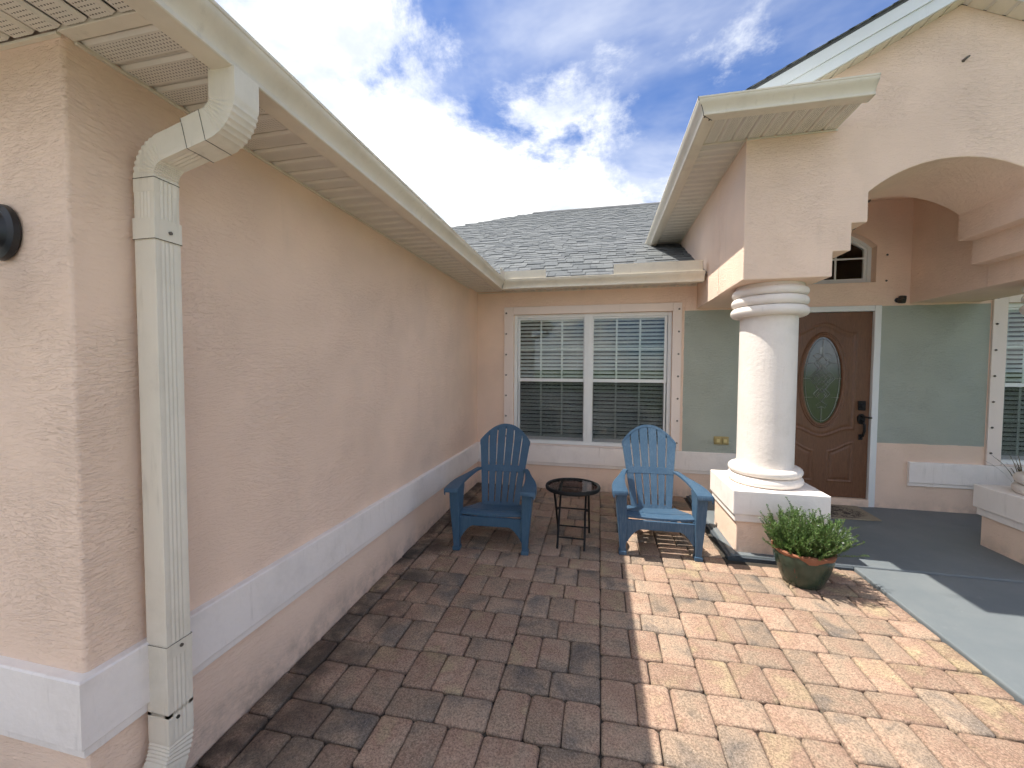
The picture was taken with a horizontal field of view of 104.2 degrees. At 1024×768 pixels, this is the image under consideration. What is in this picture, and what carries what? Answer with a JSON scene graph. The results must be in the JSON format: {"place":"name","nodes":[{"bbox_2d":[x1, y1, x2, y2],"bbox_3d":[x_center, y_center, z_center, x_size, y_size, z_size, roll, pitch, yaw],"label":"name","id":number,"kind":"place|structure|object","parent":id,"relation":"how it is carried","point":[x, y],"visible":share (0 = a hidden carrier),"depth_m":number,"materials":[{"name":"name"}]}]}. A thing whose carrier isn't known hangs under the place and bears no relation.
{"place":"outdoors","nodes":[
{"label":"outdoors","id":0,"kind":"place"},
{"bbox_2d":[215,0,898,226],"label":"sky","id":1,"kind":"structure","parent":0,"point":[487,110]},
{"bbox_2d":[194,482,1023,767],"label":"patio","id":2,"kind":"structure","parent":0,"point":[487,647],"depth_m":2.01,"materials":[{"name":"brown brick"}]},
{"bbox_2d":[444,424,536,555],"bbox_3d":[-0.122,0.900,3.660,0.760,0.964,0.892,1,2,9],"label":"adirondack chair","id":3,"kind":"object","parent":2,"relation":"on","point":[463,519],"visible":1,"depth_m":3.74,"materials":[{"name":"blue plastic"}]},
{"bbox_2d":[545,478,600,550],"bbox_3d":[0.531,1.132,3.505,0.478,0.502,0.478,1,2,12],"label":"side table","id":4,"kind":"object","parent":2,"relation":"on","point":[576,487],"visible":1,"depth_m":3.46,"materials":[{"name":"black metal"}]},
{"bbox_2d":[612,425,713,561],"bbox_3d":[1.260,0.898,3.553,0.760,0.964,0.892,1,2,11],"label":"adirondack chair","id":5,"kind":"object","parent":2,"relation":"on","point":[690,527],"visible":1,"depth_m":3.62,"materials":[{"name":"blue plastic"}]},
{"bbox_2d":[758,497,868,590],"bbox_3d":[2.082,1.129,2.838,0.629,0.558,0.608,1,2,12],"label":"potted plant","id":6,"kind":"object","parent":2,"relation":"on","point":[805,555],"visible":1,"depth_m":2.71,"materials":[{"name":"green plant"}]},
{"bbox_2d":[854,567,1023,704],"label":"walkway","id":7,"kind":"structure","parent":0,"point":[978,624],"depth_m":2.44,"materials":[{"name":"grey paint"}]},
{"label":"lawn","id":8,"kind":"structure","parent":0,"visible":0},
{"bbox_2d":[0,0,1023,767],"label":"house","id":9,"kind":"structure","parent":8,"relation":"on","point":[264,312],"depth_m":2.51,"materials":[{"name":"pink paint"}]},
{"bbox_2d":[0,204,21,260],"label":"wall lamp","id":10,"kind":"object","parent":9,"relation":"attached to","point":[10,233],"visible":1,"depth_m":1.22,"materials":[{"name":"black plastic"}]},
{"bbox_2d":[521,319,583,437],"bbox_3d":[0.521,-0.078,5.164,0.900,1.535,0.060,1,2,12],"label":"window blind","id":11,"kind":"object","parent":9,"relation":"attached to","point":[536,432],"depth_m":5.16,"materials":[{"name":"white plastic"}]},
{"bbox_2d":[504,302,681,450],"bbox_3d":[0.951,-0.095,4.960,2.129,1.744,0.162,1,2,12],"label":"window","id":12,"kind":"structure","parent":9,"relation":"in","point":[512,332],"depth_m":4.94,"materials":[{"name":"white plastic"}]},
{"bbox_2d":[593,317,664,440],"bbox_3d":[1.433,-0.066,4.964,0.925,1.535,0.060,1,2,12],"label":"window blind","id":13,"kind":"object","parent":9,"relation":"attached to","point":[624,424],"depth_m":4.96,"materials":[{"name":"white plastic"}]},
{"bbox_2d":[714,436,728,444],"bbox_3d":[2.416,0.653,4.602,0.156,0.092,0.038,1,2,12],"label":"wall outlet","id":14,"kind":"object","parent":9,"relation":"attached to","point":[720,440],"depth_m":4.59,"materials":[{"name":"plastic"}]},
{"bbox_2d":[794,312,872,497],"bbox_3d":[3.419,0.229,4.405,0.904,2.024,0.149,1,2,12],"label":"front door","id":15,"kind":"structure","parent":9,"relation":"in","point":[831,450],"depth_m":4.39,"materials":[{"name":"brown wood"}]},
{"bbox_2d":[814,236,888,283],"bbox_3d":[3.432,-1.383,4.388,1.135,0.580,0.148,1,2,12],"label":"transom window","id":16,"kind":"structure","parent":9,"relation":"in","point":[866,249],"depth_m":4.35,"materials":[{"name":"white plastic"}]},
{"bbox_2d":[894,295,906,302],"bbox_3d":[4.058,-0.881,4.154,0.074,0.083,0.102,1,2,12],"label":"security camera","id":17,"kind":"object","parent":9,"relation":"attached to","point":[901,299],"visible":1,"depth_m":4.14,"materials":[{"name":"black plastic"}]},
{"bbox_2d":[984,294,1023,466],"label":"window","id":18,"kind":"structure","parent":9,"relation":"in","point":[1000,306],"depth_m":4.04,"materials":[{"name":"white plastic"}]},
{"bbox_2d":[993,453,1021,480],"bbox_3d":[4.953,0.999,3.892,0.523,0.711,0.392,0,2,0],"label":"spiky plant","id":19,"kind":"object","parent":9,"relation":"on","point":[1019,469],"visible":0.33,"depth_m":3.92,"materials":[{"name":"green plant"}]},
{"bbox_2d":[1001,310,1023,455],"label":"window blind","id":20,"kind":"object","parent":9,"relation":"attached to","point":[1020,453],"depth_m":4.14,"materials":[{"name":"white plastic"}]},
{"bbox_2d":[686,495,1023,582],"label":"porch slab","id":21,"kind":"structure","parent":8,"relation":"on","point":[927,542],"depth_m":3.33,"materials":[{"name":"grey paint"}]},
{"bbox_2d":[830,504,881,520],"bbox_3d":[3.289,1.329,4.168,0.800,0.012,0.470,1,2,12],"label":"doormat","id":22,"kind":"object","parent":21,"relation":"on","point":[847,512],"visible":0.49,"depth_m":4.08,"materials":[{"name":"brown fabric"}]}
]}

